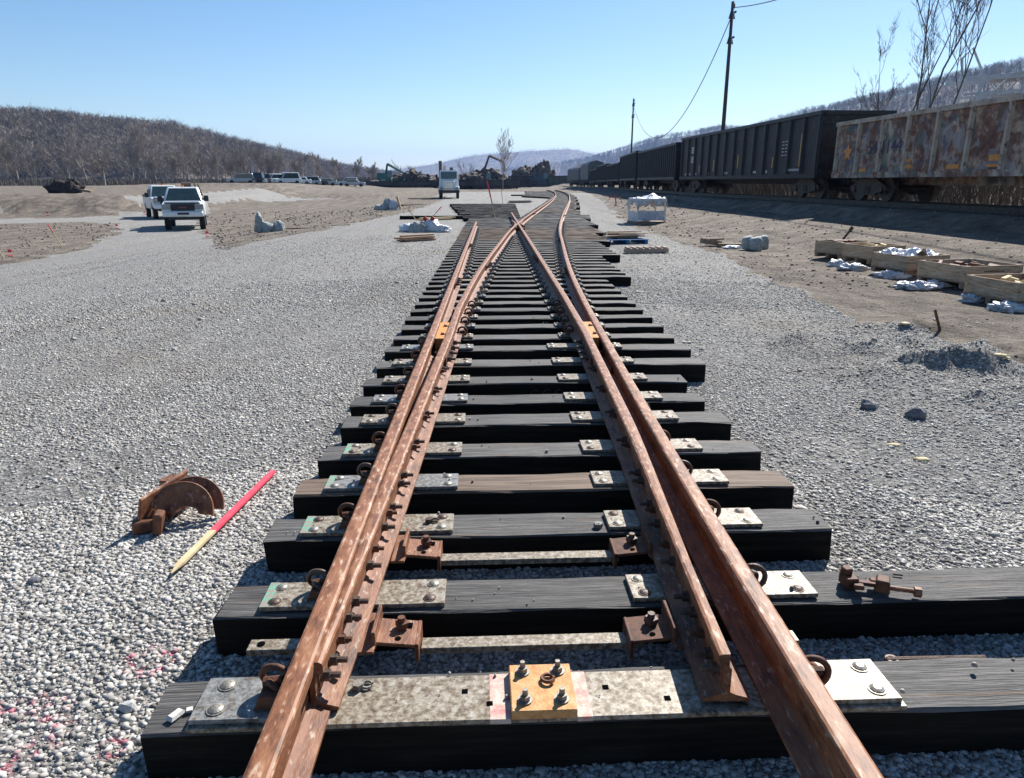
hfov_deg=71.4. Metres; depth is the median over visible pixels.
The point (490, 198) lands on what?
survey stake
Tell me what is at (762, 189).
dry brush
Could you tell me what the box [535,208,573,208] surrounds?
railroad tie
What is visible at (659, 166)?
gondola car
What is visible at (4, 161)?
bare tree
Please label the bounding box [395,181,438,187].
gondola car
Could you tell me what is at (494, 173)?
scrap heap
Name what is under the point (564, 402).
railroad tie
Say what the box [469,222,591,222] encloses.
railroad tie
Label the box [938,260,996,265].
steel parts
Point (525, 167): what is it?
scrap heap
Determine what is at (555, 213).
railroad tie
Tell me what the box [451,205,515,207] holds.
railroad tie
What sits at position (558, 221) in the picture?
railroad tie
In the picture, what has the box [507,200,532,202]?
board pile
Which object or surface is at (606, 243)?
railroad tie
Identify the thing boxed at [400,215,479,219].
railroad tie
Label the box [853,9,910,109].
bare tree
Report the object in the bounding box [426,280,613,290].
railroad tie
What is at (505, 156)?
bare tree
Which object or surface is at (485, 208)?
railroad tie
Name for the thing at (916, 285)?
plastic sheet
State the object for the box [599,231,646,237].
lumber stack
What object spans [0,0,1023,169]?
sky
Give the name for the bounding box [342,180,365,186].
parked car
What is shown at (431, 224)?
bag pile
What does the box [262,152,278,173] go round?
bare tree
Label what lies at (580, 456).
railroad tie
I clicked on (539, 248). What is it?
railroad tie
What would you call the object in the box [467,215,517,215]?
railroad tie
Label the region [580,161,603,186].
hopper car
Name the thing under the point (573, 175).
hopper car
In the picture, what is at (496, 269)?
railroad tie
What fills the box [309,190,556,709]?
steel rail
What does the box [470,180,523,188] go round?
gondola car
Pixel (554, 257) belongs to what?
railroad tie
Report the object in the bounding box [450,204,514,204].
railroad tie
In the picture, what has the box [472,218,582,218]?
railroad tie
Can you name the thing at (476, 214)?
railroad tie
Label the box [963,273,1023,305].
wooden crate
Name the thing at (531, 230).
railroad tie
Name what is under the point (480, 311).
railroad tie
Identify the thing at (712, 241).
timber scraps
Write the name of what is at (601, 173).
gondola car
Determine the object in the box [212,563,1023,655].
railroad tie
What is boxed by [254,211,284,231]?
grey sacks
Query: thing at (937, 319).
rusty spike
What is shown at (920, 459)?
pale scrap
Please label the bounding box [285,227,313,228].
board pile
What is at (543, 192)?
railroad tie
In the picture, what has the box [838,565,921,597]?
rail brace
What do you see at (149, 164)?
bare tree
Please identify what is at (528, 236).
railroad tie
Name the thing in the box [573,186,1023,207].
steel rail
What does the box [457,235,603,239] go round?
railroad tie
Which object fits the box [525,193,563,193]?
railroad tie
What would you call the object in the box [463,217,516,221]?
railroad tie
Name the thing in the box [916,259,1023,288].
wooden crate
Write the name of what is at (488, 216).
railroad tie
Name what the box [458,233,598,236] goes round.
railroad tie
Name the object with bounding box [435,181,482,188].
gondola car
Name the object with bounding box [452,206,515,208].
railroad tie
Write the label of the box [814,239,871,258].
wooden crate
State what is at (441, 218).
board pile
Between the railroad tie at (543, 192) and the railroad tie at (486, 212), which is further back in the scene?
the railroad tie at (543, 192)
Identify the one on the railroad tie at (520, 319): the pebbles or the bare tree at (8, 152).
the pebbles
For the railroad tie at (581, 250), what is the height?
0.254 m
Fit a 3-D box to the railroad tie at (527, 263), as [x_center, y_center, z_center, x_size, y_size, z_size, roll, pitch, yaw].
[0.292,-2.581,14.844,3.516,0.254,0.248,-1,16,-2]
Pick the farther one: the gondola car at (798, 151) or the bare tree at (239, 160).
the bare tree at (239, 160)
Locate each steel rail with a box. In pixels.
[242,222,477,777]
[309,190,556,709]
[510,212,750,700]
[555,190,883,777]
[563,186,1023,214]
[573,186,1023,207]
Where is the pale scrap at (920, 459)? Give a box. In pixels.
[913,457,929,461]
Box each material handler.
[376,163,406,186]
[480,155,506,188]
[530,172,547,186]
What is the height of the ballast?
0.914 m
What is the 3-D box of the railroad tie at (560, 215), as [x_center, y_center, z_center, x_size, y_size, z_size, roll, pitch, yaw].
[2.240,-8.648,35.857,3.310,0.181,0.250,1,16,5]
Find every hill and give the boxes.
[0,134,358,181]
[384,149,600,176]
[500,70,1022,176]
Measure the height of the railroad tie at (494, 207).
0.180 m
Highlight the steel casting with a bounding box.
[132,470,224,535]
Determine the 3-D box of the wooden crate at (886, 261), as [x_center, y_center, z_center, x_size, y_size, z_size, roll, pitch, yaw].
[7.890,-2.501,14.147,1.000,0.380,0.924,-4,17,-15]
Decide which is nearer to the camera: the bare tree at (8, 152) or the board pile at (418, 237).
the board pile at (418, 237)
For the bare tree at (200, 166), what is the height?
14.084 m
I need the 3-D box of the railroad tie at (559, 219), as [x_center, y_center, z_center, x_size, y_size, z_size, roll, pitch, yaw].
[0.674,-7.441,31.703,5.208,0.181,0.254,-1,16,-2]
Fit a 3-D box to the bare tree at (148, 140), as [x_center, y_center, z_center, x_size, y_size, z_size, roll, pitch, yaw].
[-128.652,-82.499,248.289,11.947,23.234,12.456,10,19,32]
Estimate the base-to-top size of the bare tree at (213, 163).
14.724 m
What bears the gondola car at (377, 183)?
on the ground
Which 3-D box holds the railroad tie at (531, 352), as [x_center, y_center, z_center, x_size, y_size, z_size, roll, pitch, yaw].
[0.266,-0.396,7.231,3.077,0.306,0.256,-1,16,-2]
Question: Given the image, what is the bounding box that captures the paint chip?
[165,706,192,722]
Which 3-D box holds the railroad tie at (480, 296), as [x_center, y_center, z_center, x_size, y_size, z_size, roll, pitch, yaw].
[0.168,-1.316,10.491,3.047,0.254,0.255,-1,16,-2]
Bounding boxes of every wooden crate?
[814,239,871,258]
[842,242,905,263]
[871,252,950,275]
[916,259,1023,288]
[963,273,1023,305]
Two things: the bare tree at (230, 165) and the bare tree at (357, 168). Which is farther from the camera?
the bare tree at (357, 168)
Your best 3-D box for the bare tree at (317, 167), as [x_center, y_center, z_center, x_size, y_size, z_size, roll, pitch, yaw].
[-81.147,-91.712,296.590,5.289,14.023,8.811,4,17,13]
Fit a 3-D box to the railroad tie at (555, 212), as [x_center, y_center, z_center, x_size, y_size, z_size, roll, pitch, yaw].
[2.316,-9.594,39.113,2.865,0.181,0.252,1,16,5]
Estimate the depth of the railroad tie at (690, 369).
6.57 m
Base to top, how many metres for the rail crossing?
0.160 m
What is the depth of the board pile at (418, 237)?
22.34 m
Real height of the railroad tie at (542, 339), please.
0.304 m
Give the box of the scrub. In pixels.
[0,176,375,185]
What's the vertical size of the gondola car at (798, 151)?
3.368 m
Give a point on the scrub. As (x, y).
(45, 182)
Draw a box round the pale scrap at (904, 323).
[898,322,910,324]
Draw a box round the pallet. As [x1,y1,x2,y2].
[604,238,647,244]
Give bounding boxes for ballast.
[563,187,655,193]
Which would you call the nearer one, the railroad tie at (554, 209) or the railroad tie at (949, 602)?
the railroad tie at (949, 602)
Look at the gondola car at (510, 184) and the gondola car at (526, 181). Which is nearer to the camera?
the gondola car at (510, 184)
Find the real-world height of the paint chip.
0.010 m
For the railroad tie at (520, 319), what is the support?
on the ground
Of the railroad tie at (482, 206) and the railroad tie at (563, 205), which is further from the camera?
the railroad tie at (563, 205)
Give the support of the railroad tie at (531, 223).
on the ground
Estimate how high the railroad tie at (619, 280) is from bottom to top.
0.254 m
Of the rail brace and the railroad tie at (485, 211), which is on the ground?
the railroad tie at (485, 211)
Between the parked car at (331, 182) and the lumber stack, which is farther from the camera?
the parked car at (331, 182)
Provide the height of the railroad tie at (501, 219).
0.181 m
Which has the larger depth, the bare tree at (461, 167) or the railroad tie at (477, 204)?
the bare tree at (461, 167)
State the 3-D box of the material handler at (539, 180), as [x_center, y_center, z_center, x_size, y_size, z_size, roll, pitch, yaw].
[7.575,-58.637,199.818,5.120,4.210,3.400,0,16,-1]
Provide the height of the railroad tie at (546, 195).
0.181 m
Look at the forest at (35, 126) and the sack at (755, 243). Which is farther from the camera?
the forest at (35, 126)
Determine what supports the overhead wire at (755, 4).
attached to the utility pole at (731, 37)
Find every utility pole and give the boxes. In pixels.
[629,98,634,187]
[721,1,736,129]
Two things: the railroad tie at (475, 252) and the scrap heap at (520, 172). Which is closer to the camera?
the railroad tie at (475, 252)
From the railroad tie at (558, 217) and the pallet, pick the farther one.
the railroad tie at (558, 217)
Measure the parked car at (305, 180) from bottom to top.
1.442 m
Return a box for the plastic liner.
[879,247,940,255]
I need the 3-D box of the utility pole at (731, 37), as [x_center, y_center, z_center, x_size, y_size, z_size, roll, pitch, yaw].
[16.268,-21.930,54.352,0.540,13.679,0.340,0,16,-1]
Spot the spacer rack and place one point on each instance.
(643, 249)
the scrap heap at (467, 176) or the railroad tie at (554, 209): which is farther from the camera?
the scrap heap at (467, 176)
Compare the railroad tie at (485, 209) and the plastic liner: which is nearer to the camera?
the plastic liner
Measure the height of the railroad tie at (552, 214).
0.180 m
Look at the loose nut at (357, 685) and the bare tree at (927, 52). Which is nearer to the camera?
the loose nut at (357, 685)
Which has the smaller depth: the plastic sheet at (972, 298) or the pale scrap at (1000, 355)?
the pale scrap at (1000, 355)
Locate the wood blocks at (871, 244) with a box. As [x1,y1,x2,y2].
[861,242,886,251]
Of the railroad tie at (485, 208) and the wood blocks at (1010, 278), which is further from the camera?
the railroad tie at (485, 208)
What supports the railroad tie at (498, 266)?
on the ground
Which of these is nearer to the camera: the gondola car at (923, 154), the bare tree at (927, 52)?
the gondola car at (923, 154)
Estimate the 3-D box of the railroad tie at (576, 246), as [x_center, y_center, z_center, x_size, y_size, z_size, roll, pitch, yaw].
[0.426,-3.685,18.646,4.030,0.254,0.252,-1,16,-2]
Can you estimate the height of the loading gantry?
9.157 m
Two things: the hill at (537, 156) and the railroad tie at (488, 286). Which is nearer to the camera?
the railroad tie at (488, 286)
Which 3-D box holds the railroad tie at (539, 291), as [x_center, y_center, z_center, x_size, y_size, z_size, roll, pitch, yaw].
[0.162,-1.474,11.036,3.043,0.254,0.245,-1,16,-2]
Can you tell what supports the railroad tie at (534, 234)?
on the ground
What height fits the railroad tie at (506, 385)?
0.306 m
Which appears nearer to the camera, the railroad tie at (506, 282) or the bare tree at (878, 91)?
the railroad tie at (506, 282)
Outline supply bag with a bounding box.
[373,196,401,209]
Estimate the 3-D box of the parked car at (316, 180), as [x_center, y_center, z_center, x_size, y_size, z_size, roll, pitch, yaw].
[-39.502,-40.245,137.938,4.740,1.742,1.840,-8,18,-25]
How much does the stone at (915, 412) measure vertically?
0.090 m
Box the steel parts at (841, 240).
[832,239,855,242]
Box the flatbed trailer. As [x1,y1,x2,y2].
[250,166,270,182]
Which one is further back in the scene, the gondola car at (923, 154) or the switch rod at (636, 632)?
the gondola car at (923, 154)
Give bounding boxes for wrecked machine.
[42,178,93,193]
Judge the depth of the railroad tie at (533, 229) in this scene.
25.12 m
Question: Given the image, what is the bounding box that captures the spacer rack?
[624,246,668,252]
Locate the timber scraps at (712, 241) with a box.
[700,238,740,245]
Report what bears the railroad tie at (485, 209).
on the ground
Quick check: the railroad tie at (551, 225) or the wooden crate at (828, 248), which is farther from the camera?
the railroad tie at (551, 225)
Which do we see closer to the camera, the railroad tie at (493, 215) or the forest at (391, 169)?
the railroad tie at (493, 215)
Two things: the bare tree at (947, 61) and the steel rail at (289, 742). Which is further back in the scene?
the bare tree at (947, 61)
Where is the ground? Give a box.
[0,183,1023,777]
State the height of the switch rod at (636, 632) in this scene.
0.136 m
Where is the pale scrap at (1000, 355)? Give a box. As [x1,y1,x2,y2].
[994,353,1007,356]
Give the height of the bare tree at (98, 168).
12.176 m
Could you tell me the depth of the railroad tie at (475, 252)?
16.95 m
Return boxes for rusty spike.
[934,309,940,329]
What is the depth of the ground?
10.25 m
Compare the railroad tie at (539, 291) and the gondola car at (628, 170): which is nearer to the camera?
the railroad tie at (539, 291)
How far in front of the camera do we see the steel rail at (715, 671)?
3.14 m
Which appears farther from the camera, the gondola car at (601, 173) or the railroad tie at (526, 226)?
the gondola car at (601, 173)
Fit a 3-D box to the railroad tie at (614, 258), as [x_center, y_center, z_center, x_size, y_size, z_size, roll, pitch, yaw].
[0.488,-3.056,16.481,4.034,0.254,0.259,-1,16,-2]
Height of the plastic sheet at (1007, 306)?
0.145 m
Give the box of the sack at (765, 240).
[760,235,768,248]
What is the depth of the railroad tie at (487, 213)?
38.42 m
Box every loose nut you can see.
[352,679,373,691]
[425,517,438,523]
[593,521,602,528]
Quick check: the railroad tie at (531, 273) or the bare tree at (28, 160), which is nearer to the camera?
the railroad tie at (531, 273)
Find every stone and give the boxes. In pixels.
[27,576,40,584]
[117,700,136,713]
[860,399,878,409]
[904,406,926,418]
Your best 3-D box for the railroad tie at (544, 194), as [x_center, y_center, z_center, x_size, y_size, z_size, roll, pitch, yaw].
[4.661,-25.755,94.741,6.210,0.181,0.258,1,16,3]
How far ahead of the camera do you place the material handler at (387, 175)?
178.58 m
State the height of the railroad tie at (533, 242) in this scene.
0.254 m
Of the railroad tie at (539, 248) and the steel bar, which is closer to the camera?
the steel bar
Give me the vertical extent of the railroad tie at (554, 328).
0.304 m
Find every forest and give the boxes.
[0,103,400,180]
[382,148,599,173]
[500,56,1023,175]
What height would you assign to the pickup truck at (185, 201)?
2.499 m
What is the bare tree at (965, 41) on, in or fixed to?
on the ground
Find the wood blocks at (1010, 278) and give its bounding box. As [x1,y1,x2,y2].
[1001,275,1023,290]
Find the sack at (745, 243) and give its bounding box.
[741,235,752,249]
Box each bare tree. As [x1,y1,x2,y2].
[0,127,17,177]
[0,133,25,179]
[20,138,47,179]
[58,143,74,177]
[61,123,92,178]
[82,142,115,185]
[121,125,143,178]
[126,119,163,178]
[138,148,163,183]
[161,146,177,180]
[171,133,195,180]
[184,144,206,179]
[205,141,223,178]
[219,150,243,177]
[226,139,252,172]
[227,146,245,172]
[249,142,265,172]
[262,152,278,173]
[272,143,284,173]
[290,154,309,175]
[307,152,323,176]
[329,157,341,179]
[351,157,362,176]
[364,161,378,178]
[455,160,466,172]
[496,129,517,189]
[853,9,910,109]
[908,0,965,110]
[912,0,989,107]
[916,0,949,109]
[930,0,992,103]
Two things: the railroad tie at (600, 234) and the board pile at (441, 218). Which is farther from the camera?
the board pile at (441, 218)
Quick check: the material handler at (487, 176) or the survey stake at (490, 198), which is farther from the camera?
the material handler at (487, 176)
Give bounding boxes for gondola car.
[361,181,400,187]
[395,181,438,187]
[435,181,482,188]
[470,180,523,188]
[510,176,548,187]
[547,176,589,186]
[589,168,607,186]
[597,164,620,187]
[606,162,636,188]
[619,151,660,189]
[637,142,707,191]
[679,110,896,198]
[831,93,1023,202]
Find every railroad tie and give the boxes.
[140,655,1023,777]
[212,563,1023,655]
[263,499,831,572]
[293,460,793,518]
[317,429,761,478]
[340,402,731,445]
[350,384,704,415]
[362,366,687,396]
[376,349,705,381]
[384,336,690,360]
[393,324,673,346]
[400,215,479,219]
[401,315,663,335]
[405,307,652,324]
[410,299,642,316]
[415,296,635,308]
[419,291,627,301]
[423,285,620,294]
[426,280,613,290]
[429,276,608,284]
[432,272,630,285]
[434,268,625,276]
[436,265,619,272]
[439,261,614,268]
[441,259,610,265]
[443,256,605,262]
[444,253,602,259]
[446,251,619,262]
[447,249,615,254]
[449,247,611,251]
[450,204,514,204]
[450,245,608,249]
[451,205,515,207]
[451,243,605,247]
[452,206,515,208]
[452,241,601,245]
[454,208,516,208]
[454,240,598,243]
[455,209,517,211]
[455,238,609,246]
[456,210,517,212]
[456,237,606,240]
[457,211,517,214]
[457,234,600,237]
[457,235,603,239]
[458,212,518,215]
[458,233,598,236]
[459,213,518,215]
[459,214,518,215]
[459,231,595,234]
[460,229,602,232]
[460,230,605,236]
[461,228,600,231]
[462,216,520,219]
[462,226,596,229]
[462,227,597,230]
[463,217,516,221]
[463,224,591,227]
[463,225,593,228]
[464,223,587,226]
[465,221,594,223]
[465,222,595,224]
[465,223,597,228]
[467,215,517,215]
[467,221,569,221]
[467,221,589,222]
[468,219,546,219]
[468,220,586,220]
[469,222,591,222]
[471,207,516,207]
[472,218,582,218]
[473,214,519,215]
[520,217,589,217]
[522,195,573,195]
[522,216,589,216]
[524,194,565,194]
[524,215,589,215]
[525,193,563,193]
[525,214,575,214]
[526,192,566,192]
[527,213,579,213]
[528,212,577,212]
[531,218,590,221]
[532,196,571,197]
[532,219,584,219]
[533,209,572,209]
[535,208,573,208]
[538,206,578,206]
[540,211,579,211]
[541,205,579,205]
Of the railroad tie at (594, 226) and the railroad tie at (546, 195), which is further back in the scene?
the railroad tie at (546, 195)
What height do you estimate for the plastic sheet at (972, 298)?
0.141 m
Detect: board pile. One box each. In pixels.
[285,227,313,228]
[394,234,435,241]
[416,217,455,219]
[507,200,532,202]
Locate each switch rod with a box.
[246,600,798,661]
[390,524,652,570]
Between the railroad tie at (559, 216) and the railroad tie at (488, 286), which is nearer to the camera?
the railroad tie at (488, 286)
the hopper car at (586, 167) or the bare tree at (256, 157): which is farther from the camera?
the bare tree at (256, 157)
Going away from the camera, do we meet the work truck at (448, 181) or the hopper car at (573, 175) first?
the work truck at (448, 181)
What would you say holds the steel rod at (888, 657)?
on the railroad tie at (557, 714)
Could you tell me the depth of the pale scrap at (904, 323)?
8.71 m
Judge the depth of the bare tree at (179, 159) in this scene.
217.85 m
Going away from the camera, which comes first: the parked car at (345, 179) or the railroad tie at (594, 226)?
the railroad tie at (594, 226)
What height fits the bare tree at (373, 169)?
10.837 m
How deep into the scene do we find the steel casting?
3.86 m
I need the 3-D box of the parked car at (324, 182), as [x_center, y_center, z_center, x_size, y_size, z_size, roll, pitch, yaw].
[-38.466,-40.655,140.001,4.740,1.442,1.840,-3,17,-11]
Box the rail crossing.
[511,220,524,230]
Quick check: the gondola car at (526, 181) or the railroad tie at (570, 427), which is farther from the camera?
the gondola car at (526, 181)
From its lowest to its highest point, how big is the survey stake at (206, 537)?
0.015 m
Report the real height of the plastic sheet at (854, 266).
0.151 m
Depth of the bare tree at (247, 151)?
237.02 m
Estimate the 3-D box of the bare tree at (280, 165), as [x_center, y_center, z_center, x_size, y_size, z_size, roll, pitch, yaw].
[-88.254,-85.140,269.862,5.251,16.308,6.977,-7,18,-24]
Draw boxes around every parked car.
[225,173,255,182]
[262,174,285,182]
[274,172,301,182]
[286,177,311,183]
[301,176,320,184]
[318,179,336,185]
[319,178,328,184]
[337,177,357,185]
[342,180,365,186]
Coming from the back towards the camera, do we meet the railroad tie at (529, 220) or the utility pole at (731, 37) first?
the utility pole at (731, 37)
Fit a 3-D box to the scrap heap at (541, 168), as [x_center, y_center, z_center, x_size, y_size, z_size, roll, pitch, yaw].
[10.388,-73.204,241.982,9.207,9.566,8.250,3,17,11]
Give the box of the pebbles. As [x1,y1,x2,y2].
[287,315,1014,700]
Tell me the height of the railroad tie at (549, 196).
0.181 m
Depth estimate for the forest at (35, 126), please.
444.98 m
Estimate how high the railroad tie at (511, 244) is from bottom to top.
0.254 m
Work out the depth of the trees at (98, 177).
398.06 m
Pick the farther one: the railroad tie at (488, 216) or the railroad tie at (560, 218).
the railroad tie at (488, 216)
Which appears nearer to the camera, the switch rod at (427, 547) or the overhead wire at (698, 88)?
the switch rod at (427, 547)
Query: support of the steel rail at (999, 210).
on the ballast
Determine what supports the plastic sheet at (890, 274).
on the ground
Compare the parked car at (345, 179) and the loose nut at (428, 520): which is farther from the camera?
the parked car at (345, 179)
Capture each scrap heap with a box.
[393,168,427,187]
[425,173,438,187]
[458,172,491,188]
[471,167,501,188]
[493,173,514,188]
[508,167,531,186]
[518,165,537,186]
[530,159,555,175]
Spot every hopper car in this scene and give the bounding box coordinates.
[567,167,588,186]
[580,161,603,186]
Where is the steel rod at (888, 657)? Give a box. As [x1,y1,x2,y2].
[884,654,986,660]
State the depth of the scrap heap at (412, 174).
181.03 m
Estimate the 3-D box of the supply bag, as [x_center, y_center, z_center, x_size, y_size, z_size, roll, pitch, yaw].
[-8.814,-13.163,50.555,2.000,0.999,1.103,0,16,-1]
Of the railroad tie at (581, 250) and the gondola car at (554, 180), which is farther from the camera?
the gondola car at (554, 180)
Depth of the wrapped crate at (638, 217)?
31.33 m
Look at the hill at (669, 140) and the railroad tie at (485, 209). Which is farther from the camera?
the hill at (669, 140)
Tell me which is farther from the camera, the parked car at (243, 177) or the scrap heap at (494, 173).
the scrap heap at (494, 173)
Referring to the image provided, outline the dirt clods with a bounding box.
[0,187,1023,292]
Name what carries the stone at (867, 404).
on the ground
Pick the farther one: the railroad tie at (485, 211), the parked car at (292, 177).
the parked car at (292, 177)
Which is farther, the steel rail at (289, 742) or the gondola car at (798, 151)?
the gondola car at (798, 151)
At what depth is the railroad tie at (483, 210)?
42.44 m
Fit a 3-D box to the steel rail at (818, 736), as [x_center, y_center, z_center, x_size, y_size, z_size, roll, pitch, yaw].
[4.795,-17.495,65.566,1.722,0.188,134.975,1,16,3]
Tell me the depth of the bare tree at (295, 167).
283.05 m
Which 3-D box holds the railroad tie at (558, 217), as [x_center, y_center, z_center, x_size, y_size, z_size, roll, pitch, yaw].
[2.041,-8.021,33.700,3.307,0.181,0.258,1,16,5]
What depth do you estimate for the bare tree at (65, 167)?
233.70 m
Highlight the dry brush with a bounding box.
[659,183,1023,205]
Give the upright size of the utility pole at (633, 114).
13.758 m
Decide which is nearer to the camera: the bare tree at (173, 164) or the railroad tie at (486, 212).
the railroad tie at (486, 212)
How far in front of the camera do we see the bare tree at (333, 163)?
306.81 m
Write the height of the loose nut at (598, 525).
0.024 m
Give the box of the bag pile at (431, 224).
[398,217,451,232]
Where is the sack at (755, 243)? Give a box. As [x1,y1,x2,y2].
[749,236,762,251]
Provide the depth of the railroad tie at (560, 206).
48.69 m
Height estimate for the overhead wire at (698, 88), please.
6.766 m
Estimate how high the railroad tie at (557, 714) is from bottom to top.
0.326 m
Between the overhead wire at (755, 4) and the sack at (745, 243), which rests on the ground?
the sack at (745, 243)
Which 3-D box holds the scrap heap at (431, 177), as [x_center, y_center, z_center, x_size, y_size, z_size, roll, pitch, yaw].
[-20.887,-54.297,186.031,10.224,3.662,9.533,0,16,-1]
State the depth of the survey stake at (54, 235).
27.65 m
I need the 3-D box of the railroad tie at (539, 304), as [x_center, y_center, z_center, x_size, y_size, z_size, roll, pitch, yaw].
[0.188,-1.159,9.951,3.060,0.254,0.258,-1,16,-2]
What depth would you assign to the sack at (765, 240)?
19.50 m
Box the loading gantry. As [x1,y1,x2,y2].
[943,47,1023,103]
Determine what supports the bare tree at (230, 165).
on the ground
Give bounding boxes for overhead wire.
[633,20,729,137]
[733,0,775,7]
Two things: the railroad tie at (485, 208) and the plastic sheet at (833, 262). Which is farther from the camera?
the railroad tie at (485, 208)
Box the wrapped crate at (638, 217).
[627,193,667,224]
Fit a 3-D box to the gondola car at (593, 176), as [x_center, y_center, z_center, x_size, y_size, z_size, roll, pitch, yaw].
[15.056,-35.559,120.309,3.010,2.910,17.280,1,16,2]
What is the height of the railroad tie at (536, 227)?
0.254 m
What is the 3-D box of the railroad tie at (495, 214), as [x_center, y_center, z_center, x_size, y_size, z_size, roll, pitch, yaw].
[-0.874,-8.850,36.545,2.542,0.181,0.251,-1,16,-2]
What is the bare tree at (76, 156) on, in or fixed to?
on the ground
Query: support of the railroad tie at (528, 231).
on the ground
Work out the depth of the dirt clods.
28.91 m
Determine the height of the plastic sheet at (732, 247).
0.101 m
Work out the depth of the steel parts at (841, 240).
16.86 m
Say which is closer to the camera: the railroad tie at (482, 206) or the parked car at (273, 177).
the railroad tie at (482, 206)
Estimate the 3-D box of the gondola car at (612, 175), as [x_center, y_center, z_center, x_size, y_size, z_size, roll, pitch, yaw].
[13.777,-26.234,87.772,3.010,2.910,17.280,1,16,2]
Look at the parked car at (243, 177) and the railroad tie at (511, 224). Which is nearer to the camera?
the railroad tie at (511, 224)
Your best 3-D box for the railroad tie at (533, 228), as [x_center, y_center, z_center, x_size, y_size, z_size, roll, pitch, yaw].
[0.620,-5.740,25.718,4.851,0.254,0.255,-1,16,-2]
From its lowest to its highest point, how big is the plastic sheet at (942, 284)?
0.157 m
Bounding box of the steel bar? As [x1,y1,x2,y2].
[842,226,853,238]
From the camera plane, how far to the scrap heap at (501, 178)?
185.98 m
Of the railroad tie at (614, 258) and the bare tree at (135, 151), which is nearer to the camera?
the railroad tie at (614, 258)
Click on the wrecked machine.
(71, 185)
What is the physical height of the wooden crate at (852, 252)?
0.380 m
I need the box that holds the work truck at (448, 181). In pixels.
[436,161,461,198]
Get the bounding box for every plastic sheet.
[722,245,740,248]
[827,259,850,265]
[834,262,870,270]
[872,270,912,278]
[891,280,941,289]
[920,279,954,288]
[957,293,985,302]
[985,300,1023,312]
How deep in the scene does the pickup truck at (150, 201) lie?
49.18 m
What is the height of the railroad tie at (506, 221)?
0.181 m
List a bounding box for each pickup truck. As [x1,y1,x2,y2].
[142,184,174,218]
[157,181,208,229]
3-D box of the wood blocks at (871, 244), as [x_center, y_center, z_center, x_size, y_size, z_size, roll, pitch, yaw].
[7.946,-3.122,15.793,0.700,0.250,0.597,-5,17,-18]
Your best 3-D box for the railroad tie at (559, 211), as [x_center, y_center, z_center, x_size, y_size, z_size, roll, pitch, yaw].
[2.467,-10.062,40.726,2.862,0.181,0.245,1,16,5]
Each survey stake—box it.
[47,224,61,246]
[171,470,275,573]
[486,180,495,216]
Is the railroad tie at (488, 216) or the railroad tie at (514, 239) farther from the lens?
the railroad tie at (488, 216)
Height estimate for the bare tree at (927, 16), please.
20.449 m

